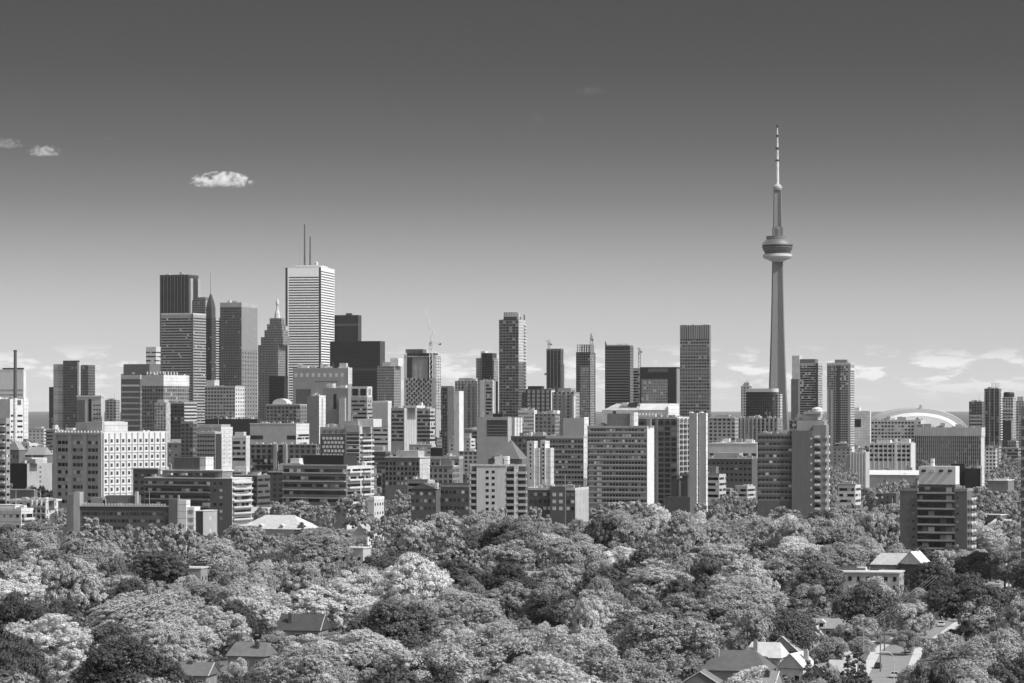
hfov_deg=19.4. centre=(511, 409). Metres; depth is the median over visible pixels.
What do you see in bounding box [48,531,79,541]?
broadleaf tree
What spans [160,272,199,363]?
office tower
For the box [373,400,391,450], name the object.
office block
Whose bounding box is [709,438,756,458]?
office block
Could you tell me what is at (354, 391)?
window
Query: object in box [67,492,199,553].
apartment block
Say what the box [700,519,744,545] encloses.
broadleaf tree
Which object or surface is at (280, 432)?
office block
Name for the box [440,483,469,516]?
brick house
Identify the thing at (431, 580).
broadleaf tree
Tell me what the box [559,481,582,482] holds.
window
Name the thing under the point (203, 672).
house
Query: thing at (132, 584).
broadleaf tree
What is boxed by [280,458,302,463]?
office block
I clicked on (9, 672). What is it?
broadleaf tree
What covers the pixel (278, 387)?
office tower
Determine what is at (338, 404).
office block
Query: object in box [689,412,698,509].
fin slab
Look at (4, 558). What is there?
broadleaf tree
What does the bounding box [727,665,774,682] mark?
broadleaf tree
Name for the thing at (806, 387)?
apartment tower
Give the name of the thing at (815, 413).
office block
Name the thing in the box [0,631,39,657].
broadleaf tree
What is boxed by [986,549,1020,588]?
broadleaf tree
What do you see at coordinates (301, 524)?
conifer tree
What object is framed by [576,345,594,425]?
apartment tower
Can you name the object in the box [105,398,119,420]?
office block
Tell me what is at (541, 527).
broadleaf tree
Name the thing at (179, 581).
broadleaf tree
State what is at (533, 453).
apartment block
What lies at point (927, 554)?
broadleaf tree
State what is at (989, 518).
house
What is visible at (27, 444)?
office block
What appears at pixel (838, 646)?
broadleaf tree
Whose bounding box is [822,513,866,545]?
broadleaf tree
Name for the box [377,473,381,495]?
building
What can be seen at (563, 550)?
broadleaf tree
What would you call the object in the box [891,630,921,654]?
broadleaf tree
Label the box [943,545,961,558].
broadleaf tree
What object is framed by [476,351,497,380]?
apartment tower
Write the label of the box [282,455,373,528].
apartment block
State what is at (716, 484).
office block
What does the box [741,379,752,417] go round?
office block
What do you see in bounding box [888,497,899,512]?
building
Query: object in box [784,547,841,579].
broadleaf tree
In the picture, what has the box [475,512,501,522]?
broadleaf tree
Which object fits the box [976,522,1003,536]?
broadleaf tree
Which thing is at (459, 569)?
broadleaf tree
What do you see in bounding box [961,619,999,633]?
shed
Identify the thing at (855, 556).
broadleaf tree
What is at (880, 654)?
utility pole
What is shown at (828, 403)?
window
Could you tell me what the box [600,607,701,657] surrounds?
broadleaf tree
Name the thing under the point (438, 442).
office block
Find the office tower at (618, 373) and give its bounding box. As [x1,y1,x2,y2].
[605,341,632,408]
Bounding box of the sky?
[0,0,1023,411]
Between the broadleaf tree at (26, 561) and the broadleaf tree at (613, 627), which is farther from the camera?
the broadleaf tree at (26, 561)
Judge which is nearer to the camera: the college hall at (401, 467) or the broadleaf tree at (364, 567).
the broadleaf tree at (364, 567)
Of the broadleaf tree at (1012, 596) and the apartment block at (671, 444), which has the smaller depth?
the broadleaf tree at (1012, 596)
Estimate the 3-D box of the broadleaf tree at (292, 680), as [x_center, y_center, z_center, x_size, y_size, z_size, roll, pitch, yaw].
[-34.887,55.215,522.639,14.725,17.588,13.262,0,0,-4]
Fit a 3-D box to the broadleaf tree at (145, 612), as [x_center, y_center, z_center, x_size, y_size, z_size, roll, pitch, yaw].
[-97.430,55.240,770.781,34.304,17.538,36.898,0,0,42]
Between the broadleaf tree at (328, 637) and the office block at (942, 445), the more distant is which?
the office block at (942, 445)
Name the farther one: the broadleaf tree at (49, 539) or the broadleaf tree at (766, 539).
the broadleaf tree at (766, 539)
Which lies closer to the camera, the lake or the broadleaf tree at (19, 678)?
the broadleaf tree at (19, 678)
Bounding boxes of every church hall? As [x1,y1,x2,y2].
[10,441,25,462]
[25,447,52,462]
[488,440,529,486]
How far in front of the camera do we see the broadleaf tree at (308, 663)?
596.43 m
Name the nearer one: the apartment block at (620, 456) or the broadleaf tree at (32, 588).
the broadleaf tree at (32, 588)
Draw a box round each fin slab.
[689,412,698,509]
[699,412,707,511]
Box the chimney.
[13,350,16,441]
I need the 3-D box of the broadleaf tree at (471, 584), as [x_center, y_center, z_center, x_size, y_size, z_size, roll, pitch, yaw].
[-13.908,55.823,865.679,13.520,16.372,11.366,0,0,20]
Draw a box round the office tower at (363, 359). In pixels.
[330,341,384,436]
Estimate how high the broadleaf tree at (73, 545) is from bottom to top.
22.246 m
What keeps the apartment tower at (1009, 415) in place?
on the ground
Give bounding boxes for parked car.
[874,662,881,668]
[891,671,897,677]
[938,621,944,626]
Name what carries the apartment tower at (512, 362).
on the ground
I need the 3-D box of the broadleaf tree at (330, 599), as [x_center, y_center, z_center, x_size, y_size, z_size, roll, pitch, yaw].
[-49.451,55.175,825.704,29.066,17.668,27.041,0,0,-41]
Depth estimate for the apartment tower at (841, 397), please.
3404.93 m
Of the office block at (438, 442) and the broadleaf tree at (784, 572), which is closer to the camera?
the broadleaf tree at (784, 572)
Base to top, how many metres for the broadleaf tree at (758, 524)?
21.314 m
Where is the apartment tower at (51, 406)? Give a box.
[49,387,53,428]
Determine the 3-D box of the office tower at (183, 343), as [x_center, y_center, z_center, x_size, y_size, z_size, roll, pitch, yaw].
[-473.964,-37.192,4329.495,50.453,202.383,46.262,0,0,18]
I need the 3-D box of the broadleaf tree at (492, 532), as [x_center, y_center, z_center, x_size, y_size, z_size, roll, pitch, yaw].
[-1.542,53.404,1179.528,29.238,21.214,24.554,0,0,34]
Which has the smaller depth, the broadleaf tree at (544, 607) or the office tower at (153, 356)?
the broadleaf tree at (544, 607)
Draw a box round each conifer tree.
[293,522,306,535]
[508,558,523,570]
[802,660,822,682]
[811,649,832,682]
[836,654,855,682]
[849,645,871,682]
[896,563,907,586]
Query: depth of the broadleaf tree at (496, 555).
1093.38 m
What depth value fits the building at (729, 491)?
1948.85 m
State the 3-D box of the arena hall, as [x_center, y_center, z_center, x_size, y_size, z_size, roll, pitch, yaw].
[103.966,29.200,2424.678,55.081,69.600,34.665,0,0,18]
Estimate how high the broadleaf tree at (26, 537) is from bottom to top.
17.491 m
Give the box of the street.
[869,578,1008,682]
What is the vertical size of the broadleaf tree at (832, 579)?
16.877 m
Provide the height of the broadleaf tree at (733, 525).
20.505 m
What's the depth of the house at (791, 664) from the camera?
695.92 m
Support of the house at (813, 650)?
on the ground
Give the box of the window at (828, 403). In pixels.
[827,390,847,445]
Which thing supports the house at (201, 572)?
on the ground
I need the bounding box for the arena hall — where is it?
[602,403,678,423]
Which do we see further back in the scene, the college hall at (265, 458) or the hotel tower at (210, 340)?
the hotel tower at (210, 340)
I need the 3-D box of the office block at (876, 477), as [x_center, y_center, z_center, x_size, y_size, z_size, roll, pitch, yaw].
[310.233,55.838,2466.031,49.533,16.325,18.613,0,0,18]
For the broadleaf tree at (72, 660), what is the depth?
608.75 m
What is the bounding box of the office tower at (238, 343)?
[220,300,257,418]
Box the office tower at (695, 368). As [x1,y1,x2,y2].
[680,324,710,416]
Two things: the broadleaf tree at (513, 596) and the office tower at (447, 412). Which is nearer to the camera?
the broadleaf tree at (513, 596)
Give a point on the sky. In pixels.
(605, 169)
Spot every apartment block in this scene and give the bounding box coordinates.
[0,418,9,503]
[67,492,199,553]
[144,457,252,537]
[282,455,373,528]
[307,393,325,443]
[320,414,381,496]
[368,496,383,540]
[454,391,463,455]
[469,456,527,520]
[527,441,540,486]
[540,436,586,486]
[541,441,553,484]
[587,412,653,520]
[638,407,688,507]
[738,415,781,441]
[757,421,829,517]
[869,438,914,469]
[871,416,925,442]
[900,459,975,551]
[1021,406,1023,595]
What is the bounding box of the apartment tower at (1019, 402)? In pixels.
[1016,397,1023,447]
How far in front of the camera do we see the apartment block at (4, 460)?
1500.60 m
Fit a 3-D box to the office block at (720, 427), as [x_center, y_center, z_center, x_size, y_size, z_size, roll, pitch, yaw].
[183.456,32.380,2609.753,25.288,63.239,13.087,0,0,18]
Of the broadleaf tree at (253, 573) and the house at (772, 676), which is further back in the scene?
the broadleaf tree at (253, 573)
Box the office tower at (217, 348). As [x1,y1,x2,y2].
[215,317,219,385]
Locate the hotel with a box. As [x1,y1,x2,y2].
[0,368,25,398]
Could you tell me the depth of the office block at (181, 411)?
2502.95 m
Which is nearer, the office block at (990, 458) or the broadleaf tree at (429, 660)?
the broadleaf tree at (429, 660)
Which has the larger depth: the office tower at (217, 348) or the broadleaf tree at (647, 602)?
the office tower at (217, 348)
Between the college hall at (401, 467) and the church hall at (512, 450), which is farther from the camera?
the college hall at (401, 467)
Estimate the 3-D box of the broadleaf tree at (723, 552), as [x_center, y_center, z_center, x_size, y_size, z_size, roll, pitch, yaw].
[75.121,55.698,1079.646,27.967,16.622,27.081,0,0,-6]
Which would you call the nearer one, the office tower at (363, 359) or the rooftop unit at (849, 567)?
the rooftop unit at (849, 567)
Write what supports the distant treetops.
on the ground
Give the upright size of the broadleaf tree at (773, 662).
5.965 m
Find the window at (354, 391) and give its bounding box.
[352,389,357,394]
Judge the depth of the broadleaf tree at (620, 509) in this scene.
1271.90 m
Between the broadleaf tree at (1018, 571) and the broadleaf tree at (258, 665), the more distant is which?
the broadleaf tree at (1018, 571)
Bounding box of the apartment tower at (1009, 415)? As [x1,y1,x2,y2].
[1002,392,1015,446]
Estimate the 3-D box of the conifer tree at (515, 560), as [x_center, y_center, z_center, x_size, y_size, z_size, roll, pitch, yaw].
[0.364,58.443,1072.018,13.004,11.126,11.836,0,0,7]
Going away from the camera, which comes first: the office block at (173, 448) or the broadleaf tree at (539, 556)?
the broadleaf tree at (539, 556)
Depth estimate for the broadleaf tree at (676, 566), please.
969.36 m
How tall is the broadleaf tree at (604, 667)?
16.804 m
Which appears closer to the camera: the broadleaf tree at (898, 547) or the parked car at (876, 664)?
the parked car at (876, 664)
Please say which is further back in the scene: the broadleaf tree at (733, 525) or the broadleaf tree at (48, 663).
the broadleaf tree at (733, 525)
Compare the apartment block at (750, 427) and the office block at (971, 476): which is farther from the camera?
the apartment block at (750, 427)
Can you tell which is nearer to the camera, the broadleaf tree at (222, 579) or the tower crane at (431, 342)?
the broadleaf tree at (222, 579)
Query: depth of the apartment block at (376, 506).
1453.27 m
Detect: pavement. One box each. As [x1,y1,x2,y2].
[864,563,1006,675]
[908,583,1010,667]
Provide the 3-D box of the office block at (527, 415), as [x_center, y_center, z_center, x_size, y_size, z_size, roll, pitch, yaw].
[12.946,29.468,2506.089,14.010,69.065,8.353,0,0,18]
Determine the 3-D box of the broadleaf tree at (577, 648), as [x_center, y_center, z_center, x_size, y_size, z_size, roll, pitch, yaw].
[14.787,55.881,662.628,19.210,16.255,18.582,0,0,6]
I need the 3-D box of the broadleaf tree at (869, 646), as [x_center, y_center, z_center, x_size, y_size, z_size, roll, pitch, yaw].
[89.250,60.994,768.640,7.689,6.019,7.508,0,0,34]
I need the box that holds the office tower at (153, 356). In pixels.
[146,347,160,363]
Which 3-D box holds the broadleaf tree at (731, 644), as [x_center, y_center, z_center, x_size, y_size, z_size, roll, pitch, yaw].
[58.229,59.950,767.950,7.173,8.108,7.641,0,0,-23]
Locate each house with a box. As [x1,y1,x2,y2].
[0,504,34,528]
[9,489,36,498]
[10,490,61,527]
[162,566,208,585]
[178,659,220,682]
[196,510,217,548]
[225,639,277,682]
[276,612,330,652]
[333,546,371,564]
[352,522,375,546]
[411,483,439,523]
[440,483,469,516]
[525,569,544,580]
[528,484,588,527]
[681,669,722,682]
[699,647,775,680]
[746,638,788,670]
[747,668,783,682]
[775,636,806,652]
[776,649,813,680]
[800,659,839,681]
[804,615,849,633]
[807,625,825,649]
[809,638,856,660]
[829,660,859,678]
[839,635,875,653]
[863,489,898,512]
[871,551,907,569]
[899,549,928,581]
[979,514,1006,525]
[991,519,1014,539]
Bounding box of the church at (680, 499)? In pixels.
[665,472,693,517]
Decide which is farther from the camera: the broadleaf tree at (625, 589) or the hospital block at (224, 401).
the hospital block at (224, 401)
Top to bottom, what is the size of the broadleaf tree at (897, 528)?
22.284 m
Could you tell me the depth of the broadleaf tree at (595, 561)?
1001.18 m
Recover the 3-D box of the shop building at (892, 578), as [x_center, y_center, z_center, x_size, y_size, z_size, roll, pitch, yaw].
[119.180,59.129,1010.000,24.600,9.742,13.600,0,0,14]
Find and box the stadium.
[871,405,964,426]
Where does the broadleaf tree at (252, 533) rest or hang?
on the ground
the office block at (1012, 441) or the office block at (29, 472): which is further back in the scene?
the office block at (1012, 441)
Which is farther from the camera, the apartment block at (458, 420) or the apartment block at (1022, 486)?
the apartment block at (458, 420)
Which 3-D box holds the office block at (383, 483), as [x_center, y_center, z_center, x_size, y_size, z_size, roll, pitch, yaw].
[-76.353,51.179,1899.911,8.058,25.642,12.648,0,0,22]
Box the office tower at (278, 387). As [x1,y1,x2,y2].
[269,376,287,403]
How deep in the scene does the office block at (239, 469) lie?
1998.53 m
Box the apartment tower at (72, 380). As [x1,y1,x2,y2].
[53,361,94,429]
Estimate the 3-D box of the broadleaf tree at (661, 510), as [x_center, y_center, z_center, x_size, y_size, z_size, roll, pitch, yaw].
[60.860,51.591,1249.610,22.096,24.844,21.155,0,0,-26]
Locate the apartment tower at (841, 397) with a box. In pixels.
[827,360,854,465]
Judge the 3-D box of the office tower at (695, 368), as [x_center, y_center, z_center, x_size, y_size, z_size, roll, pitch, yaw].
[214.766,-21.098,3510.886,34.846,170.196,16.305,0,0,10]
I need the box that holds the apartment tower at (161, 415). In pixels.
[154,398,169,441]
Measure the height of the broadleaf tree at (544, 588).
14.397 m
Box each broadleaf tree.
[0,523,24,535]
[0,536,21,558]
[0,548,55,584]
[0,551,40,565]
[0,569,48,607]
[0,591,46,635]
[0,592,19,604]
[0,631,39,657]
[0,642,51,682]
[0,667,23,678]
[0,672,38,682]
[1,529,44,552]
[2,613,93,665]
[13,570,51,601]
[20,521,62,534]
[20,532,77,559]
[35,598,82,630]
[40,535,106,566]
[41,555,85,572]
[41,651,52,665]
[41,665,60,682]
[43,557,109,622]
[45,644,145,682]
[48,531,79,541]
[67,634,197,682]
[78,574,153,615]
[81,590,207,634]
[84,620,139,648]
[88,539,130,572]
[91,577,151,615]
[95,558,132,580]
[100,620,120,635]
[127,550,198,583]
[128,623,208,668]
[139,677,182,682]
[148,672,167,679]
[160,586,205,614]
[163,616,222,647]
[167,574,198,590]
[183,579,223,605]
[188,537,249,576]
[195,605,252,659]
[198,599,257,648]
[214,578,278,606]
[216,562,242,586]
[221,523,266,553]
[223,586,295,638]
[225,561,280,593]
[227,672,265,682]
[228,657,247,676]
[243,656,279,680]
[248,551,301,567]
[258,644,357,682]
[259,559,278,574]
[259,630,287,651]
[270,560,327,600]
[275,632,327,661]
[282,526,353,557]
[284,577,379,635]
[285,676,309,682]
[308,609,340,634]
[310,627,407,680]
[310,666,348,682]
[318,631,340,640]
[329,640,390,682]
[332,568,384,605]
[342,597,440,651]
[350,563,383,576]
[357,594,449,641]
[358,596,403,611]
[359,661,463,682]
[362,551,401,576]
[372,552,453,601]
[377,640,489,682]
[396,519,429,551]
[397,520,441,554]
[425,511,470,531]
[426,587,457,604]
[432,591,516,636]
[432,628,475,643]
[434,557,483,587]
[436,523,481,558]
[444,620,481,640]
[448,619,545,676]
[452,575,486,597]
[460,513,488,538]
[469,517,492,543]
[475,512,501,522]
[476,561,537,614]
[480,518,545,552]
[481,539,536,570]
[484,580,531,618]
[489,651,588,682]
[497,520,549,552]
[501,514,533,522]
[504,643,573,672]
[524,593,579,626]
[525,517,551,568]
[525,582,568,608]
[528,621,568,643]
[530,563,585,592]
[532,532,558,563]
[538,626,621,679]
[546,533,606,566]
[550,523,568,537]
[559,589,640,631]
[562,517,587,539]
[563,520,590,535]
[564,597,612,638]
[568,565,636,601]
[570,552,610,578]
[570,674,607,682]
[578,576,623,603]
[579,642,652,682]
[582,511,615,547]
[598,545,638,566]
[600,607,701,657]
[604,510,625,533]
[604,596,629,606]
[605,611,725,677]
[610,508,630,516]
[610,513,646,551]
[613,547,662,586]
[613,662,675,682]
[620,528,659,555]
[625,557,695,602]
[630,593,662,613]
[634,504,671,519]
[636,512,670,551]
[650,650,703,680]
[659,509,706,566]
[660,575,709,599]
[661,592,695,605]
[662,592,740,632]
[663,557,687,573]
[673,533,711,573]
[683,542,755,574]
[689,552,730,588]
[691,510,718,526]
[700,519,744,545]
[705,575,791,614]
[706,558,780,605]
[723,519,751,551]
[723,628,747,649]
[726,600,777,645]
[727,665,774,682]
[737,512,771,526]
[740,525,766,558]
[744,518,772,547]
[747,536,771,547]
[749,556,802,591]
[763,656,776,670]
[764,513,817,551]
[767,518,815,547]
[769,607,822,650]
[771,513,784,526]
[772,536,822,560]
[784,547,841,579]
[789,560,846,608]
[789,583,825,613]
[793,513,807,523]
[803,510,843,520]
[805,518,848,546]
[807,677,827,682]
[813,515,837,544]
[814,635,848,661]
[820,542,867,568]
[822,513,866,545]
[825,668,842,681]
[828,624,844,637]
[830,578,898,628]
[839,614,881,640]
[842,656,862,664]
[846,537,885,567]
[847,511,872,535]
[847,636,876,651]
[859,507,899,550]
[868,576,895,598]
[870,514,899,545]
[885,542,910,552]
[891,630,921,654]
[892,600,939,635]
[895,641,995,682]
[902,587,927,603]
[906,591,944,635]
[907,558,958,590]
[909,545,933,560]
[909,659,957,682]
[916,630,964,663]
[919,572,1009,640]
[930,549,954,566]
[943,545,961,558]
[947,549,967,574]
[951,550,991,582]
[955,594,1002,632]
[956,667,1000,682]
[961,548,991,562]
[967,628,1023,668]
[971,521,1008,555]
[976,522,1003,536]
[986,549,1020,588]
[987,649,1023,682]
[993,595,1023,642]
[1004,591,1023,606]
[1007,523,1020,551]
[1010,560,1023,590]
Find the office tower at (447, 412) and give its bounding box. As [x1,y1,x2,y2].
[441,386,454,454]
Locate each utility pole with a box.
[859,625,867,664]
[880,637,880,671]
[884,621,884,650]
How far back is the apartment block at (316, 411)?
2502.08 m
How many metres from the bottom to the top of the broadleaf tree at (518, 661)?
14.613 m
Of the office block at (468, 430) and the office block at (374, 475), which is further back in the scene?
the office block at (468, 430)
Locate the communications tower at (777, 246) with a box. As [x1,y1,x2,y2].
[762,123,792,430]
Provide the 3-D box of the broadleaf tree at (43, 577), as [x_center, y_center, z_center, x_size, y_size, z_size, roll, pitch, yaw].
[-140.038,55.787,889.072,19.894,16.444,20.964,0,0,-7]
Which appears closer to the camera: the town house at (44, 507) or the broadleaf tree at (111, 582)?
the broadleaf tree at (111, 582)
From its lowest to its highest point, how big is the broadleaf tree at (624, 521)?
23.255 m
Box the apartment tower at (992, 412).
[984,383,1002,445]
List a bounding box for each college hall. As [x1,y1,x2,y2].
[249,441,319,474]
[384,447,429,515]
[510,432,554,456]
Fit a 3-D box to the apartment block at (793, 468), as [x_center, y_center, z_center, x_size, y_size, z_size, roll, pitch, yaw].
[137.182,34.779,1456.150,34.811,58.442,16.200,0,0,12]
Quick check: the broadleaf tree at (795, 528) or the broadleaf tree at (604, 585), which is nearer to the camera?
the broadleaf tree at (604, 585)
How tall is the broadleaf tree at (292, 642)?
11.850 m
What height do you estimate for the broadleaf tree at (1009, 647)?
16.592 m
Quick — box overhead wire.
[860,559,948,625]
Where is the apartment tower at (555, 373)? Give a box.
[544,349,564,391]
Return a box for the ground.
[48,443,1020,682]
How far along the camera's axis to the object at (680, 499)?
1362.86 m
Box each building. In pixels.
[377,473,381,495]
[726,488,732,504]
[735,484,754,505]
[838,481,860,510]
[841,569,904,598]
[858,446,868,451]
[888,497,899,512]
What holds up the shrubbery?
on the ground
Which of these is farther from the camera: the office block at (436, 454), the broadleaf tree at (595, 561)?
the office block at (436, 454)
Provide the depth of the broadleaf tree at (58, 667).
636.83 m
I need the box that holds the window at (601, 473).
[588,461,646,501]
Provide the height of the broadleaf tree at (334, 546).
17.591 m
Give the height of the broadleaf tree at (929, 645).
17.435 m
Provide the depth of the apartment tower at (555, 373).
4203.85 m
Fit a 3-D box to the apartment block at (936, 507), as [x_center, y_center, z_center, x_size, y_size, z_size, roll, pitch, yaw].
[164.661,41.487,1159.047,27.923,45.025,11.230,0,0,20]
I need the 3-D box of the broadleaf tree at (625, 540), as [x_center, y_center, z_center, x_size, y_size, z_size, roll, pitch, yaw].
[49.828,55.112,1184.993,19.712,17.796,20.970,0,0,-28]
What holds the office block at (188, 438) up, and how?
on the ground
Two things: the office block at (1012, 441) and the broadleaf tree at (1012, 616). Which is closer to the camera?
the broadleaf tree at (1012, 616)
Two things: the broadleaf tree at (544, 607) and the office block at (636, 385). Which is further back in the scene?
the office block at (636, 385)
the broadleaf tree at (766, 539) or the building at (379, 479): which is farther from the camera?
the building at (379, 479)
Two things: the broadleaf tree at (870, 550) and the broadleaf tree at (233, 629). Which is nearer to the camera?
the broadleaf tree at (233, 629)
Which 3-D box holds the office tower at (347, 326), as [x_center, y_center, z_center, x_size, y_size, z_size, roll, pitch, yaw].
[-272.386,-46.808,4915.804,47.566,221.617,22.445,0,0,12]
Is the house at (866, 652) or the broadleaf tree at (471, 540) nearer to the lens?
the house at (866, 652)
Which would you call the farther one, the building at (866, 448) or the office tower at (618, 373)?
the office tower at (618, 373)
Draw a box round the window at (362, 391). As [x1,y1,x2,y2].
[360,389,365,394]
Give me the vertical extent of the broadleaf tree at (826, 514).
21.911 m
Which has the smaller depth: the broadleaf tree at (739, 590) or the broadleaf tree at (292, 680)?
the broadleaf tree at (292, 680)
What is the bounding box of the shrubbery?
[51,547,1020,682]
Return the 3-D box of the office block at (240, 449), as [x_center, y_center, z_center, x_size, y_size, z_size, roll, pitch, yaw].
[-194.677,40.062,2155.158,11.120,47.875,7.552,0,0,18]
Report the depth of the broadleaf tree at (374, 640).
650.19 m
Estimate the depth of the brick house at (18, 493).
1402.23 m
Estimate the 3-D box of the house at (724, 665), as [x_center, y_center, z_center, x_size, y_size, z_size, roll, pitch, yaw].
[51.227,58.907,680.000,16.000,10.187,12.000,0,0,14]
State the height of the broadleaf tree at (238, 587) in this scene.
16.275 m
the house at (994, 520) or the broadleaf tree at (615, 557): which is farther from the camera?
the house at (994, 520)
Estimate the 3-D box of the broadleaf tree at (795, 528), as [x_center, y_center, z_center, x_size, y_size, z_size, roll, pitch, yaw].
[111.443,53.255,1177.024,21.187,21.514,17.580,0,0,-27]
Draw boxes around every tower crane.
[425,309,440,377]
[590,333,593,351]
[637,348,641,367]
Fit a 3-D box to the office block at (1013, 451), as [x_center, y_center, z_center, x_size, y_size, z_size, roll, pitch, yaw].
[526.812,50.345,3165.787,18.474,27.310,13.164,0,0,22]
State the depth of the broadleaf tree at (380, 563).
986.47 m
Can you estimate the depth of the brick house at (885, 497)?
1852.99 m
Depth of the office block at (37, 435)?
3224.76 m
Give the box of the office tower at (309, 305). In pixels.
[285,224,334,402]
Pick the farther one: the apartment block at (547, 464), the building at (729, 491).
the building at (729, 491)
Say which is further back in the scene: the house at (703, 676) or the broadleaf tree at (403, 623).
the broadleaf tree at (403, 623)
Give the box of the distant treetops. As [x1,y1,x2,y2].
[1,449,1020,602]
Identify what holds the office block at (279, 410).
on the ground
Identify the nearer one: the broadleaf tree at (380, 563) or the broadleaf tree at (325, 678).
the broadleaf tree at (325, 678)
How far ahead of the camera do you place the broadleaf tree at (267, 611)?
797.55 m
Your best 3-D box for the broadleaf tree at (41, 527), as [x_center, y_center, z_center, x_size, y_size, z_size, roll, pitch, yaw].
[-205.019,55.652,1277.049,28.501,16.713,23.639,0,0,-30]
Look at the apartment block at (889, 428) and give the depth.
3008.89 m
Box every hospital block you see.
[52,421,166,534]
[121,364,160,430]
[142,372,188,430]
[205,380,244,418]
[293,363,351,403]
[404,349,440,436]
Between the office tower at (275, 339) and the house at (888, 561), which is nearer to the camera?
the house at (888, 561)
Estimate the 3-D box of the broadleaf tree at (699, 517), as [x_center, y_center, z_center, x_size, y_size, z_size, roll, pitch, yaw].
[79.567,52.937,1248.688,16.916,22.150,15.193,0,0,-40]
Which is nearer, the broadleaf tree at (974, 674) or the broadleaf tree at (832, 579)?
the broadleaf tree at (974, 674)
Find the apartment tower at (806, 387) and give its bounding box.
[791,356,821,419]
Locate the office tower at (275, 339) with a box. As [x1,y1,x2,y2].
[258,298,289,421]
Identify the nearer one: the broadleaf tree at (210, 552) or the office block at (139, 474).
the broadleaf tree at (210, 552)
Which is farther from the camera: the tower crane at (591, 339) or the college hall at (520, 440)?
the tower crane at (591, 339)
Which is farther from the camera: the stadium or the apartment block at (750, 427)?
the stadium
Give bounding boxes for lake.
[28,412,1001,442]
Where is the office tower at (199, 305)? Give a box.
[192,297,208,313]
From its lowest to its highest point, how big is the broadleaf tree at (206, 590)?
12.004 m
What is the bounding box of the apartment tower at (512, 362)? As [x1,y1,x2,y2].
[499,312,526,416]
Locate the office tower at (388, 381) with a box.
[377,358,402,407]
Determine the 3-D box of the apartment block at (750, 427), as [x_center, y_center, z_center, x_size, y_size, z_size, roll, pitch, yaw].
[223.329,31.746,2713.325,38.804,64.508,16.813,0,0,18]
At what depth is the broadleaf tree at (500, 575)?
919.97 m
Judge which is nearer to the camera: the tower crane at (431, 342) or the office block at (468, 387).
the office block at (468, 387)
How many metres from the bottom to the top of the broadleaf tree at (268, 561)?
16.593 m
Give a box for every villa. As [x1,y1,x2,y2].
[252,505,274,520]
[252,513,320,539]
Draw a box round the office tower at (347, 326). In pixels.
[334,313,361,340]
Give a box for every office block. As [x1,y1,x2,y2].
[0,397,27,441]
[10,457,51,491]
[21,437,37,452]
[28,426,45,446]
[45,425,63,449]
[76,395,103,421]
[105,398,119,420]
[132,468,159,504]
[167,439,180,468]
[170,401,196,440]
[181,421,197,456]
[197,417,232,469]
[197,431,221,469]
[205,414,261,435]
[232,432,249,471]
[232,466,252,476]
[234,471,269,506]
[250,416,308,443]
[266,398,306,423]
[268,461,282,503]
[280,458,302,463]
[323,383,350,423]
[351,387,371,420]
[372,446,390,472]
[372,466,376,494]
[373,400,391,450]
[381,472,384,499]
[391,406,424,454]
[407,473,434,501]
[409,442,435,456]
[417,403,434,444]
[429,458,459,486]
[430,448,462,482]
[435,435,441,447]
[449,433,474,455]
[455,378,477,432]
[458,449,476,473]
[463,472,469,482]
[464,427,476,432]
[472,429,476,449]
[477,413,510,463]
[478,376,497,416]
[511,417,521,435]
[518,404,536,435]
[525,386,554,413]
[535,410,559,435]
[552,388,578,424]
[559,417,588,435]
[633,368,639,402]
[640,367,679,415]
[708,415,737,457]
[708,453,756,499]
[708,466,725,510]
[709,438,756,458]
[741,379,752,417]
[745,388,781,417]
[789,407,827,432]
[832,443,851,468]
[845,444,868,487]
[869,470,918,487]
[914,423,984,470]
[951,459,983,487]
[985,441,1000,470]
[985,446,996,472]
[987,467,1013,493]
[1001,444,1020,469]
[1008,439,1018,446]
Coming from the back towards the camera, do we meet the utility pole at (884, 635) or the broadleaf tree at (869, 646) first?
the utility pole at (884, 635)
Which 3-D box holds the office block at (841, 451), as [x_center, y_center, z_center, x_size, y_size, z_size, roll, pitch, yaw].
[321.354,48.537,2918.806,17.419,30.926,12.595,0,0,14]
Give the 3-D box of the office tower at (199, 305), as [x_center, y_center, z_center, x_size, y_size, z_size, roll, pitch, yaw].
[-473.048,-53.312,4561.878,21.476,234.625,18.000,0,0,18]
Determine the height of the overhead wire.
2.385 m
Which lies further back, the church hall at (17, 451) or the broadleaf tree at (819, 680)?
the church hall at (17, 451)
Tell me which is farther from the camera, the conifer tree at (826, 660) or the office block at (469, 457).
the office block at (469, 457)
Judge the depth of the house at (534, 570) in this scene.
1068.99 m
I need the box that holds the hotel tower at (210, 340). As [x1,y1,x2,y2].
[206,272,214,379]
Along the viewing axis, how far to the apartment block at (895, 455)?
2605.95 m
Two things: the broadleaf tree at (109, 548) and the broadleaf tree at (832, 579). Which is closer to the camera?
the broadleaf tree at (832, 579)
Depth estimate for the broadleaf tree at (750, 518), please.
1266.95 m
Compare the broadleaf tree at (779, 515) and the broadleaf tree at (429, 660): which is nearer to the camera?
the broadleaf tree at (429, 660)
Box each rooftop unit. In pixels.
[842,566,857,569]
[857,567,866,569]
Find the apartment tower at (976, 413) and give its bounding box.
[969,400,983,426]
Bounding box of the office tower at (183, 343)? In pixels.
[161,313,205,426]
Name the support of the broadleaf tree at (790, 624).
on the ground
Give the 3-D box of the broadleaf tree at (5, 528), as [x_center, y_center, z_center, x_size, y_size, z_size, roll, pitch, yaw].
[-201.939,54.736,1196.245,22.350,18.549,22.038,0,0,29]
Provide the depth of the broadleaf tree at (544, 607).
824.92 m
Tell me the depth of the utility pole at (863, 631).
731.30 m

